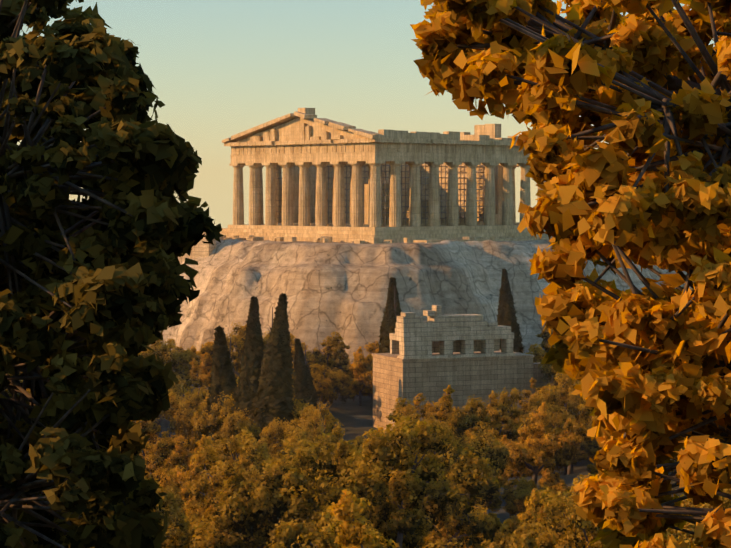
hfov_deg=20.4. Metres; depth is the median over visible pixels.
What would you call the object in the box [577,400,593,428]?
tree
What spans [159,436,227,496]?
tree
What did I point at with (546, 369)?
tree
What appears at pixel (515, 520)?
bush
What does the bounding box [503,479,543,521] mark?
bush
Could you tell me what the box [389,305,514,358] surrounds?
monument upper storey
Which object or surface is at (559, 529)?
tree
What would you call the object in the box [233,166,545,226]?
temple column shafts
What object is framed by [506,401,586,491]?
tree
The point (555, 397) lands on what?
tree
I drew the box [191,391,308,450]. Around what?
tree
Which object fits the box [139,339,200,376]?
tree
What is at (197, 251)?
rock wall
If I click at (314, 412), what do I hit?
tree
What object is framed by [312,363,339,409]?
tree
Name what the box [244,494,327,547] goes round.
tree
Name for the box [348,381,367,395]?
tree
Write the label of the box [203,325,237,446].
cypress tree
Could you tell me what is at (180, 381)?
tree
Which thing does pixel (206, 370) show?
tree
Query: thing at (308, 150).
temple
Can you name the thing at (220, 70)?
sky
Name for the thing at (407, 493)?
tree
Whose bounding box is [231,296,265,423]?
cypress tree
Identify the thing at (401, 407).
tree
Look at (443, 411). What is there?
tree
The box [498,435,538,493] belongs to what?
tree
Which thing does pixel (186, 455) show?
tree
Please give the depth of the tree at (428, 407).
247.10 m
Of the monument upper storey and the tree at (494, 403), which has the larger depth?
the monument upper storey
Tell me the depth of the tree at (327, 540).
108.30 m
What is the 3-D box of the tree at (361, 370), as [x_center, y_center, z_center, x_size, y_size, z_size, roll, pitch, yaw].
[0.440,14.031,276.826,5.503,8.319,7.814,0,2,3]
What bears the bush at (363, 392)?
on the terrain ground
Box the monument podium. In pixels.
[372,350,552,429]
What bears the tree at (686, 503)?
on the terrain ground
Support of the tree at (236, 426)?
on the terrain ground
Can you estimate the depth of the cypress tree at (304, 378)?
252.19 m
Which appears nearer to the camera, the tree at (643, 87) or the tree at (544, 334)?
the tree at (643, 87)
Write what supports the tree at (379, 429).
on the terrain ground
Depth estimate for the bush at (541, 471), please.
199.63 m
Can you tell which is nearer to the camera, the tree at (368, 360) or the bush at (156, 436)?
the bush at (156, 436)
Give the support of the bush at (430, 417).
on the terrain ground
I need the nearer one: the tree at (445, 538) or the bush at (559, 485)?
the tree at (445, 538)
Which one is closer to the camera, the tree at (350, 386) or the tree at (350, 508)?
the tree at (350, 508)
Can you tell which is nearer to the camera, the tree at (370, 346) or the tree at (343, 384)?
the tree at (343, 384)
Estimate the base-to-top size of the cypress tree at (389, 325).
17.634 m
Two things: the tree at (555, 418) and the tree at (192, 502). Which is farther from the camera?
the tree at (555, 418)
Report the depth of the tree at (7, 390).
276.60 m
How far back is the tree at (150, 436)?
221.57 m
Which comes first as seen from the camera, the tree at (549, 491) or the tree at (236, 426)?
the tree at (549, 491)
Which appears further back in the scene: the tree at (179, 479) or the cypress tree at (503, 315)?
the cypress tree at (503, 315)
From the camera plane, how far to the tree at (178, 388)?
227.33 m
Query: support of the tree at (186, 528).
on the terrain ground
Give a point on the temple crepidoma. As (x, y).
(502, 232)
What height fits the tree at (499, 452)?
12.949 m
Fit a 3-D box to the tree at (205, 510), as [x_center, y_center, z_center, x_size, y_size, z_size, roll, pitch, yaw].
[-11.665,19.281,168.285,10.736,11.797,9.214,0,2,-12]
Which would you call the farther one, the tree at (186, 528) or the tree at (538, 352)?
the tree at (538, 352)
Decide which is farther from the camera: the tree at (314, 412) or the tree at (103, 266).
the tree at (314, 412)
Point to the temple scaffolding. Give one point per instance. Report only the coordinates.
(425, 189)
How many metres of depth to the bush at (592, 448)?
212.64 m
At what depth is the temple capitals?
331.53 m
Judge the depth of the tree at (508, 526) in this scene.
146.45 m
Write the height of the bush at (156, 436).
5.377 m
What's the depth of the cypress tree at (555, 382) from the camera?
285.46 m
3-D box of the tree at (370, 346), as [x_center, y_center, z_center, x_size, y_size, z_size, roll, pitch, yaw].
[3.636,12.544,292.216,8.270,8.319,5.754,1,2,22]
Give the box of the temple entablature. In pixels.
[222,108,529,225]
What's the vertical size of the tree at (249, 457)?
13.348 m
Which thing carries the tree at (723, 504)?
on the terrain ground
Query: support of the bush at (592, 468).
on the terrain ground
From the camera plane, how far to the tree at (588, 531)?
117.59 m
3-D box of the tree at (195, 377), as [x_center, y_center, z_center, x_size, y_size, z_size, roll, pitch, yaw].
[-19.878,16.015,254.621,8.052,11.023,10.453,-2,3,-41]
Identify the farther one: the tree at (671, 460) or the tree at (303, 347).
the tree at (303, 347)
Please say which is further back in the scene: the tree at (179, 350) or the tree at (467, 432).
the tree at (179, 350)
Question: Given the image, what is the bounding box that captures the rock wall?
[179,232,215,261]
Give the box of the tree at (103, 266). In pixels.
[0,0,223,547]
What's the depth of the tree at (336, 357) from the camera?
282.47 m
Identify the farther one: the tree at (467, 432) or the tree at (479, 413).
the tree at (467, 432)
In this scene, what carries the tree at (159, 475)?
on the terrain ground
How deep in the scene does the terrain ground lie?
305.20 m
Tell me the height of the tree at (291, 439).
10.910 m
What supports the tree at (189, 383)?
on the terrain ground
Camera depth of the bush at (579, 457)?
204.33 m
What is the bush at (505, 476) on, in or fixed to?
on the terrain ground
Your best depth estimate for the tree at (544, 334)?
303.29 m
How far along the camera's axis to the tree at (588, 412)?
190.92 m
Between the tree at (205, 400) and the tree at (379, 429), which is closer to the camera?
the tree at (379, 429)
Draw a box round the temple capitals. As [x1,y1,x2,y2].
[229,161,529,169]
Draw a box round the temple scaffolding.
[275,164,484,223]
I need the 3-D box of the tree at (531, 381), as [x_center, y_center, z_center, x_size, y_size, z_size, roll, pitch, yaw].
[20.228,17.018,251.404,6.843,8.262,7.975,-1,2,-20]
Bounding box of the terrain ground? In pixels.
[93,239,692,535]
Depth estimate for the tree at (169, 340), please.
299.67 m
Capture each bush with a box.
[146,425,186,448]
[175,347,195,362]
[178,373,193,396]
[347,388,372,395]
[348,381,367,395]
[417,411,456,430]
[493,469,511,489]
[501,477,566,517]
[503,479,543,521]
[505,512,538,537]
[527,462,548,476]
[538,468,570,492]
[557,450,587,474]
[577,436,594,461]
[580,428,603,459]
[587,461,598,476]
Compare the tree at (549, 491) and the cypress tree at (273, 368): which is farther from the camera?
the cypress tree at (273, 368)
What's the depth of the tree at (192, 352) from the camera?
302.33 m
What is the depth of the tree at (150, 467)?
192.80 m
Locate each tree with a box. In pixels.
[0,0,223,547]
[5,373,29,395]
[130,420,173,451]
[134,419,186,473]
[135,382,186,438]
[137,352,186,393]
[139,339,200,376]
[144,441,171,480]
[144,477,287,547]
[148,338,176,348]
[152,467,192,512]
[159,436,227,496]
[160,435,201,471]
[161,377,238,451]
[164,434,224,533]
[170,397,206,443]
[178,496,200,524]
[179,358,208,406]
[182,439,199,451]
[187,339,214,369]
[189,346,212,388]
[190,426,344,507]
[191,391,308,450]
[200,321,269,375]
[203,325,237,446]
[212,412,296,475]
[215,413,501,547]
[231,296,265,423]
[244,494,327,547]
[246,293,294,462]
[250,426,327,504]
[260,401,365,464]
[264,515,461,547]
[290,333,311,378]
[291,362,351,424]
[293,331,351,376]
[293,338,317,424]
[301,342,350,373]
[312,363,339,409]
[327,489,395,547]
[339,413,510,522]
[349,346,372,405]
[354,354,372,379]
[364,341,378,358]
[369,427,385,452]
[378,277,401,352]
[381,501,454,547]
[386,397,451,438]
[410,0,730,547]
[412,393,471,430]
[417,488,555,547]
[429,385,472,457]
[445,435,501,517]
[452,387,542,443]
[460,404,510,437]
[468,390,528,458]
[481,487,695,547]
[497,269,524,352]
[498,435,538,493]
[504,402,578,473]
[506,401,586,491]
[507,377,541,413]
[527,343,554,380]
[527,373,589,474]
[535,322,551,357]
[535,489,571,531]
[537,473,595,547]
[538,357,566,388]
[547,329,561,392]
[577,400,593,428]
[580,406,598,443]
[665,437,685,473]
[673,478,730,540]
[689,490,730,544]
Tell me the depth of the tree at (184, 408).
218.61 m
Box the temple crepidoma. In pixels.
[220,224,551,242]
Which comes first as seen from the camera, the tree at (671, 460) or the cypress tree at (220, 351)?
the tree at (671, 460)
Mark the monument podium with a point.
(461, 370)
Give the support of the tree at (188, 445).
on the terrain ground
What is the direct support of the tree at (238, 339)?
on the terrain ground
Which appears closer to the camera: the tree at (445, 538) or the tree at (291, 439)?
the tree at (445, 538)
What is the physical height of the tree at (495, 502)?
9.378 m
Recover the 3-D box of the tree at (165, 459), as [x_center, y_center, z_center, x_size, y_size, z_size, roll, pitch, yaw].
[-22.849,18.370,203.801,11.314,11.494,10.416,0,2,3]
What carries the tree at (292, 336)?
on the terrain ground
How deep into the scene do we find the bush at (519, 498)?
175.35 m
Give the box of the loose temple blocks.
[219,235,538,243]
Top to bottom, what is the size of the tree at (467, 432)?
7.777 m
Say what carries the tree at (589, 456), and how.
on the terrain ground
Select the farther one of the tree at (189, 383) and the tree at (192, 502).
the tree at (189, 383)
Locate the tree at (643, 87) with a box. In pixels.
[410,0,730,547]
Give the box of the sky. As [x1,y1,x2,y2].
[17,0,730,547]

